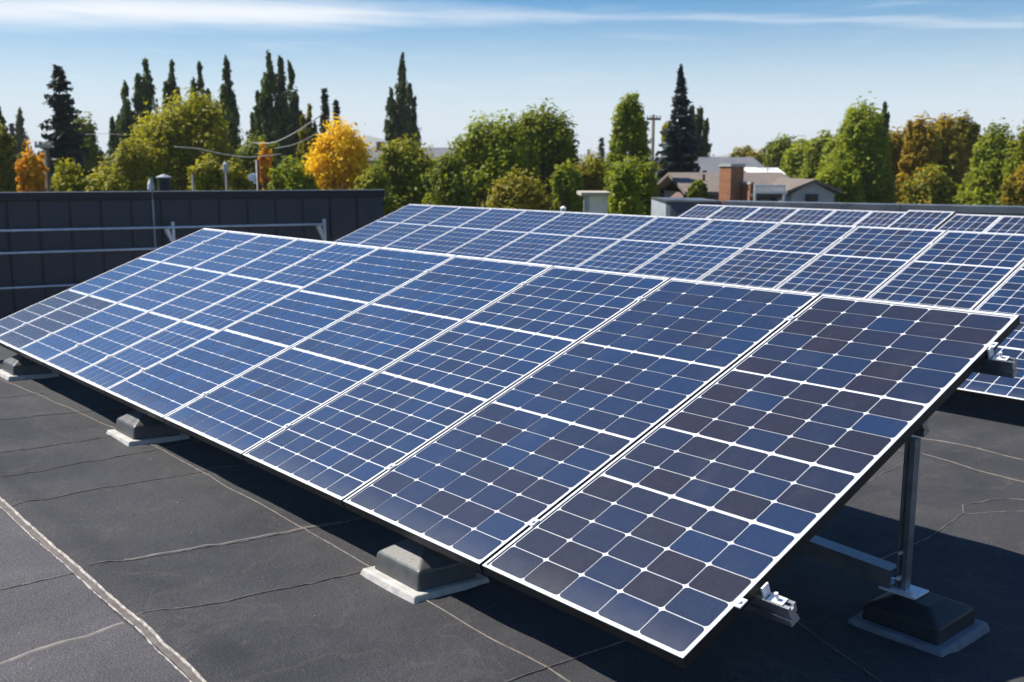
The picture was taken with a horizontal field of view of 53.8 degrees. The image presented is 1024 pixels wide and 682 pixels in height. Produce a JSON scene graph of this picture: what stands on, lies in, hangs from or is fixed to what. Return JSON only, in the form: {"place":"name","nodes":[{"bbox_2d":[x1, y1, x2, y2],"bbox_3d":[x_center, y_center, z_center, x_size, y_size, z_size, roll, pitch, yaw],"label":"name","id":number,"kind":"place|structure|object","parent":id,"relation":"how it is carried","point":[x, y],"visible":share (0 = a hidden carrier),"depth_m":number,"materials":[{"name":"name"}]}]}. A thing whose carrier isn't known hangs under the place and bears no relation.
{"place":"outdoors","nodes":[
{"label":"outdoors","id":0,"kind":"place"},
{"bbox_2d":[0,0,1023,157],"label":"sky","id":1,"kind":"structure","parent":0,"point":[758,70],"materials":[{"name":"blue"}]},
{"bbox_2d":[577,191,610,213],"bbox_3d":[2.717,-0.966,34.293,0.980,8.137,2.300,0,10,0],"label":"roof vent","id":2,"kind":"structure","parent":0,"point":[595,201],"depth_m":32.71,"materials":[{"name":"metal"}]},
{"bbox_2d":[654,157,763,172],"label":"grey house","id":3,"kind":"structure","parent":0,"point":[708,164],"depth_m":64.71,"materials":[{"name":"grey"}]},
{"label":"ground","id":4,"kind":"structure","parent":0,"visible":0},
{"bbox_2d":[0,119,22,191],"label":"broadleaf tree","id":5,"kind":"object","parent":4,"relation":"on","point":[8,173],"visible":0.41,"depth_m":45.03,"materials":[{"name":"green plant"}]},
{"bbox_2d":[14,106,31,186],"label":"poplar tree","id":6,"kind":"object","parent":4,"relation":"on","point":[21,134],"visible":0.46,"depth_m":117.42,"materials":[{"name":"green plant"}]},
{"bbox_2d":[14,139,49,191],"bbox_3d":[-18.763,-2.818,40.080,1.677,10.202,1.434,-7,12,-35],"label":"broadleaf tree","id":7,"kind":"object","parent":4,"relation":"on","point":[28,172],"visible":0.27,"depth_m":39.24,"materials":[{"name":"orange plant"}]},
{"bbox_2d":[34,141,51,191],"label":"utility pole","id":8,"kind":"object","parent":4,"relation":"on","point":[45,146],"visible":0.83,"depth_m":47.15,"materials":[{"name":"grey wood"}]},
{"bbox_2d":[35,64,96,191],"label":"spruce tree","id":9,"kind":"object","parent":4,"relation":"on","point":[66,139],"visible":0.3,"depth_m":56.42,"materials":[{"name":"green plant"}]},
{"bbox_2d":[50,157,88,191],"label":"broadleaf tree","id":10,"kind":"object","parent":4,"relation":"on","point":[72,181],"visible":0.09,"depth_m":35.34,"materials":[{"name":"green plant"}]},
{"bbox_2d":[69,111,107,180],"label":"broadleaf tree","id":11,"kind":"object","parent":4,"relation":"on","point":[92,147],"visible":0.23,"depth_m":70.27,"materials":[{"name":"green plant"}]},
{"bbox_2d":[80,156,129,191],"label":"broadleaf tree","id":12,"kind":"object","parent":4,"relation":"on","point":[100,183],"visible":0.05,"depth_m":35.27,"materials":[{"name":"green plant"}]},
{"bbox_2d":[104,58,161,159],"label":"poplar tree","id":13,"kind":"object","parent":4,"relation":"on","point":[144,90],"visible":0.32,"depth_m":77.69,"materials":[{"name":"green plant"}]},
{"bbox_2d":[108,133,175,190],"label":"broadleaf tree","id":14,"kind":"object","parent":4,"relation":"on","point":[137,167],"visible":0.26,"depth_m":45.83,"materials":[{"name":"green plant"}]},
{"bbox_2d":[162,59,182,111],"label":"poplar tree","id":15,"kind":"object","parent":4,"relation":"on","point":[170,86],"visible":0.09,"depth_m":81.40,"materials":[{"name":"green plant"}]},
{"bbox_2d":[126,87,247,190],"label":"broadleaf tree","id":16,"kind":"object","parent":4,"relation":"on","point":[201,126],"visible":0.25,"depth_m":48.16,"materials":[{"name":"green plant"}]},
{"bbox_2d":[188,61,211,112],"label":"poplar tree","id":17,"kind":"object","parent":4,"relation":"on","point":[199,83],"visible":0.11,"depth_m":81.01,"materials":[{"name":"green plant"}]},
{"bbox_2d":[187,153,234,225],"bbox_3d":[-11.862,-2.534,39.979,2.665,9.677,2.326,0,10,0],"label":"broadleaf tree","id":18,"kind":"object","parent":4,"relation":"on","point":[209,174],"visible":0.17,"depth_m":39.17,"materials":[{"name":"green plant"}]},
{"bbox_2d":[213,54,244,157],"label":"poplar tree","id":19,"kind":"object","parent":4,"relation":"on","point":[227,95],"visible":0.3,"depth_m":77.36,"materials":[{"name":"green plant"}]},
{"bbox_2d":[221,157,253,190],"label":"broadleaf tree","id":20,"kind":"object","parent":4,"relation":"on","point":[242,182],"visible":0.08,"depth_m":41.26,"materials":[{"name":"green plant"}]},
{"bbox_2d":[233,131,281,189],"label":"broadleaf tree","id":21,"kind":"object","parent":4,"relation":"on","point":[251,150],"visible":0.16,"depth_m":62.57,"materials":[{"name":"green plant"}]},
{"bbox_2d":[257,141,274,189],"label":"broadleaf tree","id":22,"kind":"object","parent":4,"relation":"on","point":[264,166],"visible":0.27,"depth_m":45.19,"materials":[{"name":"orange plant"}]},
{"bbox_2d":[245,50,304,189],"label":"poplar tree","id":23,"kind":"object","parent":4,"relation":"on","point":[279,119],"visible":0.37,"depth_m":79.59,"materials":[{"name":"green plant"}]},
{"bbox_2d":[266,155,318,189],"bbox_3d":[-8.574,-2.526,40.181,2.718,9.594,2.435,0,10,0],"label":"broadleaf tree","id":24,"kind":"object","parent":4,"relation":"on","point":[286,178],"visible":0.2,"depth_m":39.29,"materials":[{"name":"green plant"}]},
{"bbox_2d":[295,103,319,171],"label":"poplar tree","id":25,"kind":"object","parent":4,"relation":"on","point":[302,149],"visible":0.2,"depth_m":60.63,"materials":[{"name":"green plant"}]},
{"bbox_2d":[318,88,330,136],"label":"spruce tree","id":26,"kind":"object","parent":4,"relation":"on","point":[325,108],"visible":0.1,"depth_m":87.70,"materials":[{"name":"green plant"}]},
{"bbox_2d":[297,113,377,189],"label":"broadleaf tree","id":27,"kind":"object","parent":4,"relation":"on","point":[339,154],"visible":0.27,"depth_m":42.76,"materials":[{"name":"yellow plant"}]},
{"bbox_2d":[353,159,398,216],"bbox_3d":[-5.153,-2.080,38.105,2.450,9.429,2.220,6,12,33],"label":"broadleaf tree","id":28,"kind":"object","parent":4,"relation":"on","point":[371,180],"visible":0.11,"depth_m":37.36,"materials":[{"name":"green plant"}]},
{"bbox_2d":[359,133,438,211],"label":"broadleaf tree","id":29,"kind":"object","parent":4,"relation":"on","point":[403,168],"visible":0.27,"depth_m":40.74,"materials":[{"name":"green plant"}]},
{"bbox_2d":[380,51,423,159],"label":"poplar tree","id":30,"kind":"object","parent":4,"relation":"on","point":[401,113],"visible":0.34,"depth_m":93.31,"materials":[{"name":"green plant"}]},
{"bbox_2d":[420,151,476,206],"bbox_3d":[-2.670,-2.587,40.035,2.788,9.762,2.140,0,10,0],"label":"broadleaf tree","id":31,"kind":"object","parent":4,"relation":"on","point":[442,182],"visible":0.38,"depth_m":39.06,"materials":[{"name":"green plant"}]},
{"bbox_2d":[446,109,549,209],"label":"broadleaf tree","id":32,"kind":"object","parent":4,"relation":"on","point":[490,152],"visible":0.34,"depth_m":44.41,"materials":[{"name":"green plant"}]},
{"bbox_2d":[0,346,1023,681],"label":"roof","id":33,"kind":"structure","parent":4,"relation":"on","point":[354,628],"depth_m":4.33,"materials":[{"name":"grey rubber"}]},
{"bbox_2d":[0,354,58,380],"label":"roof foot","id":34,"kind":"object","parent":33,"relation":"on","point":[17,367],"visible":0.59,"depth_m":8.57},
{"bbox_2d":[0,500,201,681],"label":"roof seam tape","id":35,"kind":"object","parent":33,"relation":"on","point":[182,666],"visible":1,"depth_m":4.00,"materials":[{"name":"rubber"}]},
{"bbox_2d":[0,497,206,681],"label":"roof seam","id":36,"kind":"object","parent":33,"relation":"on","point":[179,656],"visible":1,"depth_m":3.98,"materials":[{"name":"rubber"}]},
{"bbox_2d":[106,410,189,446],"bbox_3d":[-2.419,0.503,6.707,0.415,0.293,0.412,-3,10,-41],"label":"roof foot","id":37,"kind":"object","parent":33,"relation":"on","point":[135,427],"visible":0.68,"depth_m":6.59},
{"bbox_2d":[0,521,341,664],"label":"roof seam strip","id":38,"kind":"object","parent":33,"relation":"on","point":[58,643],"visible":1,"depth_m":3.75,"materials":[{"name":"rubber"}]},
{"bbox_2d":[360,538,488,603],"bbox_3d":[-0.374,0.906,4.400,0.415,0.296,0.412,-3,10,-41],"label":"roof foot","id":39,"kind":"object","parent":33,"relation":"on","point":[411,571],"visible":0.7,"depth_m":4.29},
{"bbox_2d":[0,379,1023,681],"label":"roof seam lines","id":40,"kind":"object","parent":33,"relation":"on","point":[364,517],"visible":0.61,"depth_m":4.93,"materials":[{"name":"rubber"}]},
{"bbox_2d":[651,197,722,216],"bbox_3d":[3.543,-2.307,20.831,0.927,1.245,2.342,-1,10,-5],"label":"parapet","id":41,"kind":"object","parent":33,"relation":"on","point":[669,207],"visible":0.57,"depth_m":20.24,"materials":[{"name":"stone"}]},
{"bbox_2d":[744,582,799,626],"bbox_3d":[-1.861,0.326,6.419,0.049,0.122,8.444,-33,28,-33],"label":"mounting rail","id":42,"kind":"object","parent":33,"relation":"attached to","point":[767,603],"visible":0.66,"depth_m":3.33,"materials":[{"name":"metal"}]},
{"bbox_2d":[0,228,226,334],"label":"solar panel","id":43,"kind":"object","parent":42,"relation":"attached to","point":[74,294],"visible":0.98,"depth_m":9.78,"materials":[{"name":"glass"}]},
{"bbox_2d":[0,231,262,353],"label":"solar panel","id":44,"kind":"object","parent":42,"relation":"on","point":[22,336],"visible":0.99,"depth_m":9.24,"materials":[{"name":"glass"}]},
{"bbox_2d":[17,234,298,366],"bbox_3d":[-3.012,-0.416,8.779,2.433,0.055,0.706,-33,28,-33],"label":"solar panel","id":45,"kind":"object","parent":42,"relation":"on","point":[65,339],"visible":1,"depth_m":8.70,"materials":[{"name":"glass"}]},
{"bbox_2d":[43,238,336,379],"bbox_3d":[-2.567,-0.328,8.276,2.433,0.055,0.669,-33,28,-33],"label":"solar panel","id":46,"kind":"object","parent":42,"relation":"on","point":[82,356],"visible":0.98,"depth_m":8.20,"materials":[{"name":"glass"}]},
{"bbox_2d":[72,242,380,395],"bbox_3d":[-2.130,-0.242,7.783,2.433,0.057,0.678,-33,28,-33],"label":"solar panel","id":47,"kind":"object","parent":42,"relation":"on","point":[102,376],"visible":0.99,"depth_m":7.69,"materials":[{"name":"glass"}]},
{"bbox_2d":[105,247,455,422],"bbox_3d":[-1.582,-0.135,7.165,2.433,0.057,1.005,-33,28,-33],"label":"solar panel","id":48,"kind":"object","parent":42,"relation":"on","point":[160,391],"visible":0.99,"depth_m":7.06,"materials":[{"name":"glass"}]},
{"bbox_2d":[163,255,552,459],"bbox_3d":[-0.911,-0.003,6.408,2.433,0.055,1.055,-33,28,-33],"label":"solar panel","id":49,"kind":"object","parent":42,"relation":"on","point":[239,416],"visible":1,"depth_m":6.29,"materials":[{"name":"glass"}]},
{"bbox_2d":[242,266,669,506],"bbox_3d":[-0.239,0.129,5.649,2.433,0.055,1.010,-33,28,-33],"label":"solar panel","id":50,"kind":"object","parent":42,"relation":"on","point":[339,449],"visible":0.98,"depth_m":5.51,"materials":[{"name":"glass"}]},
{"bbox_2d":[343,278,819,572],"bbox_3d":[0.419,0.259,4.907,2.433,0.055,1.010,-33,28,-33],"label":"solar panel","id":51,"kind":"object","parent":42,"relation":"on","point":[478,488],"visible":1,"depth_m":4.75,"materials":[{"name":"glass"}]},
{"bbox_2d":[482,294,1019,668],"bbox_3d":[1.078,0.388,4.164,2.433,0.055,1.010,-33,28,-33],"label":"solar panel","id":52,"kind":"object","parent":42,"relation":"attached to","point":[681,536],"visible":1,"depth_m":3.97,"materials":[{"name":"glass"}]},
{"bbox_2d":[723,200,1023,215],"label":"parapet","id":53,"kind":"structure","parent":33,"relation":"on","point":[989,210],"depth_m":17.99,"materials":[{"name":"grey metal"}]},
{"bbox_2d":[798,436,989,656],"bbox_3d":[0.841,0.628,4.992,0.415,0.795,2.906,-9,13,-40],"label":"support post","id":54,"kind":"object","parent":33,"relation":"on","point":[902,610],"visible":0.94,"depth_m":4.08,"materials":[{"name":"metal"}]},
{"bbox_2d":[974,347,1017,377],"bbox_3d":[-0.658,-0.452,7.363,0.049,0.123,8.424,-33,28,-33],"label":"mounting rail","id":55,"kind":"object","parent":33,"relation":"on","point":[1000,364],"visible":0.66,"depth_m":4.28,"materials":[{"name":"metal"}]},
{"bbox_2d":[477,164,560,210],"bbox_3d":[0.210,-1.691,36.423,3.623,9.241,3.139,-5,11,-28],"label":"broadleaf tree","id":56,"kind":"object","parent":4,"relation":"on","point":[516,194],"visible":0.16,"depth_m":35.21,"materials":[{"name":"green plant"}]},
{"bbox_2d":[509,97,587,207],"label":"broadleaf tree","id":57,"kind":"object","parent":4,"relation":"on","point":[554,141],"visible":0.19,"depth_m":46.43,"materials":[{"name":"green plant"}]},
{"bbox_2d":[549,158,585,212],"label":"broadleaf tree","id":58,"kind":"object","parent":4,"relation":"on","point":[567,180],"visible":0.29,"depth_m":43.20,"materials":[{"name":"green plant"}]},
{"bbox_2d":[561,147,610,211],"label":"broadleaf tree","id":59,"kind":"object","parent":4,"relation":"on","point":[593,171],"visible":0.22,"depth_m":44.97,"materials":[{"name":"green plant"}]},
{"bbox_2d":[608,160,646,215],"bbox_3d":[3.553,-1.019,32.227,1.761,9.353,1.733,7,12,34],"label":"broadleaf tree","id":60,"kind":"object","parent":4,"relation":"on","point":[625,184],"visible":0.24,"depth_m":31.40,"materials":[{"name":"green plant"}]},
{"bbox_2d":[603,90,658,199],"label":"broadleaf tree","id":61,"kind":"object","parent":4,"relation":"on","point":[629,130],"visible":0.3,"depth_m":45.62,"materials":[{"name":"green plant"}]},
{"bbox_2d":[603,151,660,215],"bbox_3d":[4.609,-2.271,38.330,3.149,9.726,3.134,0,10,0],"label":"broadleaf tree","id":62,"kind":"object","parent":4,"relation":"on","point":[649,184],"visible":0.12,"depth_m":37.13,"materials":[{"name":"green plant"}]},
{"bbox_2d":[654,63,700,196],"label":"spruce tree","id":63,"kind":"object","parent":4,"relation":"on","point":[680,146],"visible":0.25,"depth_m":52.57,"materials":[{"name":"green plant"}]},
{"bbox_2d":[689,105,713,156],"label":"poplar tree","id":64,"kind":"object","parent":4,"relation":"on","point":[704,145],"visible":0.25,"depth_m":78.30,"materials":[{"name":"green plant"}]},
{"bbox_2d":[657,164,842,202],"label":"brick house","id":65,"kind":"structure","parent":4,"relation":"on","point":[731,183],"depth_m":41.02,"materials":[{"name":"paint"}]},
{"bbox_2d":[761,132,796,171],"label":"broadleaf tree","id":66,"kind":"object","parent":4,"relation":"on","point":[775,149],"visible":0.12,"depth_m":82.30,"materials":[{"name":"green plant"}]},
{"bbox_2d":[779,135,810,177],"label":"broadleaf tree","id":67,"kind":"object","parent":4,"relation":"on","point":[792,162],"visible":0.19,"depth_m":64.24,"materials":[{"name":"green plant"}]},
{"bbox_2d":[798,130,834,178],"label":"broadleaf tree","id":68,"kind":"object","parent":4,"relation":"on","point":[813,152],"visible":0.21,"depth_m":60.67,"materials":[{"name":"green plant"}]},
{"bbox_2d":[816,166,843,201],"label":"broadleaf tree","id":69,"kind":"object","parent":4,"relation":"on","point":[830,177],"visible":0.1,"depth_m":42.28,"materials":[{"name":"green plant"}]},
{"bbox_2d":[815,153,867,202],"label":"broadleaf tree","id":70,"kind":"object","parent":4,"relation":"on","point":[852,191],"visible":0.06,"depth_m":45.06,"materials":[{"name":"green plant"}]},
{"bbox_2d":[813,91,901,203],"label":"broadleaf tree","id":71,"kind":"object","parent":4,"relation":"on","point":[862,138],"visible":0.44,"depth_m":50.21,"materials":[{"name":"green plant"}]},
{"bbox_2d":[886,126,907,198],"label":"broadleaf tree","id":72,"kind":"object","parent":4,"relation":"on","point":[897,143],"visible":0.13,"depth_m":54.49,"materials":[{"name":"green plant"}]},
{"bbox_2d":[894,109,945,203],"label":"broadleaf tree","id":73,"kind":"object","parent":4,"relation":"on","point":[922,144],"visible":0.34,"depth_m":52.75,"materials":[{"name":"orange plant"}]},
{"bbox_2d":[897,163,963,204],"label":"broadleaf tree","id":74,"kind":"object","parent":4,"relation":"on","point":[931,187],"visible":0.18,"depth_m":47.06,"materials":[{"name":"green plant"}]},
{"bbox_2d":[931,113,970,204],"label":"broadleaf tree","id":75,"kind":"object","parent":4,"relation":"on","point":[953,158],"visible":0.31,"depth_m":54.45,"materials":[{"name":"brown plant"}]},
{"bbox_2d":[951,109,982,182],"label":"broadleaf tree","id":76,"kind":"object","parent":4,"relation":"on","point":[968,131],"visible":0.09,"depth_m":56.46,"materials":[{"name":"green plant"}]},
{"bbox_2d":[952,117,1016,204],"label":"broadleaf tree","id":77,"kind":"object","parent":4,"relation":"on","point":[982,186],"visible":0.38,"depth_m":48.70,"materials":[{"name":"green plant"}]},
{"bbox_2d":[989,121,1023,204],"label":"broadleaf tree","id":78,"kind":"object","parent":4,"relation":"on","point":[1013,162],"visible":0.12,"depth_m":46.98,"materials":[{"name":"green plant"}]},
{"bbox_2d":[999,161,1023,205],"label":"broadleaf tree","id":79,"kind":"object","parent":4,"relation":"on","point":[1013,195],"visible":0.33,"depth_m":41.43,"materials":[{"name":"yellow plant"}]},
{"label":"terrace","id":80,"kind":"structure","parent":0,"visible":0},
{"bbox_2d":[0,189,384,319],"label":"screen wall","id":81,"kind":"structure","parent":80,"relation":"on","point":[343,213],"depth_m":18.91,"materials":[{"name":"grey metal"}]},
{"bbox_2d":[0,219,326,289],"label":"guard rail","id":82,"kind":"object","parent":81,"relation":"attached to","point":[172,236],"visible":0.7,"depth_m":18.61,"materials":[{"name":"grey"}]},
{"bbox_3d":[1.348,-0.097,10.939,0.200,0.296,0.200,0,10,0],"label":"support post","id":83,"kind":"object","parent":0,"visible":0},
{"label":"rail","id":84,"kind":"object","parent":83,"relation":"on","visible":0},
{"bbox_2d":[334,204,434,243],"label":"solar panel","id":85,"kind":"object","parent":84,"relation":"on","point":[363,234],"visible":0.57,"depth_m":16.90,"materials":[{"name":"glass"}]},
{"bbox_2d":[358,205,460,246],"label":"solar panel","id":86,"kind":"object","parent":84,"relation":"on","point":[387,237],"visible":0.53,"depth_m":16.35,"materials":[{"name":"glass"}]},
{"bbox_2d":[386,207,491,249],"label":"solar panel","id":87,"kind":"object","parent":84,"relation":"on","point":[424,235],"visible":0.59,"depth_m":15.78,"materials":[{"name":"glass"}]},
{"bbox_2d":[414,208,525,253],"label":"solar panel","id":88,"kind":"object","parent":84,"relation":"on","point":[465,233],"visible":0.5,"depth_m":15.19,"materials":[{"name":"glass"}]},
{"bbox_2d":[448,210,563,257],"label":"solar panel","id":89,"kind":"object","parent":84,"relation":"on","point":[491,241],"visible":0.54,"depth_m":14.58,"materials":[{"name":"glass"}]},
{"bbox_2d":[485,212,607,262],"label":"solar panel","id":90,"kind":"object","parent":84,"relation":"on","point":[534,243],"visible":0.5,"depth_m":13.94,"materials":[{"name":"glass"}]},
{"bbox_2d":[527,214,657,267],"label":"solar panel","id":91,"kind":"object","parent":84,"relation":"on","point":[589,241],"visible":0.54,"depth_m":13.28,"materials":[{"name":"glass"}]},
{"bbox_2d":[576,216,712,273],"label":"solar panel","id":92,"kind":"object","parent":84,"relation":"on","point":[641,246],"visible":0.52,"depth_m":12.61,"materials":[{"name":"glass"}]},
{"bbox_2d":[630,219,779,280],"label":"solar panel","id":93,"kind":"object","parent":84,"relation":"on","point":[704,250],"visible":0.54,"depth_m":11.89,"materials":[{"name":"glass"}]},
{"bbox_2d":[698,222,856,288],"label":"solar panel","id":94,"kind":"object","parent":84,"relation":"on","point":[775,257],"visible":0.6,"depth_m":11.15,"materials":[{"name":"glass"}]},
{"bbox_2d":[776,226,946,298],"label":"solar panel","id":95,"kind":"object","parent":84,"relation":"on","point":[864,262],"visible":0.59,"depth_m":10.40,"materials":[{"name":"glass"}]},
{"bbox_2d":[867,230,1023,309],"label":"solar panel","id":96,"kind":"object","parent":84,"relation":"on","point":[967,270],"visible":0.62,"depth_m":9.63,"materials":[{"name":"glass"}]},
{"bbox_2d":[954,262,1023,404],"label":"solar panel","id":97,"kind":"object","parent":84,"relation":"on","point":[1006,296],"visible":0.43,"depth_m":8.10,"materials":[{"name":"glass"}]},
{"bbox_3d":[4.235,-0.886,15.517,0.200,0.279,0.200,0,10,0],"label":"support post","id":98,"kind":"object","parent":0,"visible":0},
{"bbox_3d":[4.653,-0.997,15.059,0.047,0.075,7.800,-33,28,-33],"label":"rail","id":99,"kind":"object","parent":98,"relation":"on","visible":0},
{"bbox_2d":[679,204,725,218],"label":"solar panel","id":100,"kind":"object","parent":99,"relation":"on","point":[702,211],"visible":0.21,"depth_m":18.84,"materials":[{"name":"glass"}]},
{"bbox_2d":[706,205,760,219],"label":"solar panel","id":101,"kind":"object","parent":99,"relation":"on","point":[726,212],"visible":0.33,"depth_m":18.30,"materials":[{"name":"glass"}]},
{"bbox_2d":[743,207,799,221],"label":"solar panel","id":102,"kind":"object","parent":99,"relation":"on","point":[773,214],"visible":0.28,"depth_m":17.71,"materials":[{"name":"glass"}]},
{"bbox_2d":[780,208,836,223],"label":"solar panel","id":103,"kind":"object","parent":99,"relation":"on","point":[808,216],"visible":0.23,"depth_m":17.15,"materials":[{"name":"glass"}]},
{"bbox_3d":[5.434,-1.360,16.496,0.200,0.877,0.200,0,10,0],"label":"support post","id":104,"kind":"object","parent":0,"visible":0},
{"label":"rail","id":105,"kind":"object","parent":104,"relation":"on","visible":0},
{"bbox_2d":[818,210,871,225],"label":"solar panel","id":106,"kind":"object","parent":105,"relation":"on","point":[846,217],"visible":0.26,"depth_m":16.64,"materials":[{"name":"glass"}]},
{"bbox_2d":[854,211,905,226],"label":"solar panel","id":107,"kind":"object","parent":105,"relation":"on","point":[879,218],"visible":0.26,"depth_m":16.19,"materials":[{"name":"glass"}]},
{"bbox_2d":[888,210,954,229],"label":"solar panel","id":108,"kind":"object","parent":105,"relation":"on","point":[920,219],"visible":0.3,"depth_m":15.61,"materials":[{"name":"glass"}]},
{"bbox_2d":[937,214,1002,231],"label":"solar panel","id":109,"kind":"object","parent":105,"relation":"on","point":[970,222],"visible":0.23,"depth_m":15.11,"materials":[{"name":"glass"}]},
{"bbox_2d":[985,216,1023,233],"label":"solar panel","id":110,"kind":"object","parent":105,"relation":"on","point":[1010,224],"visible":0.23,"depth_m":14.67,"materials":[{"name":"glass"}]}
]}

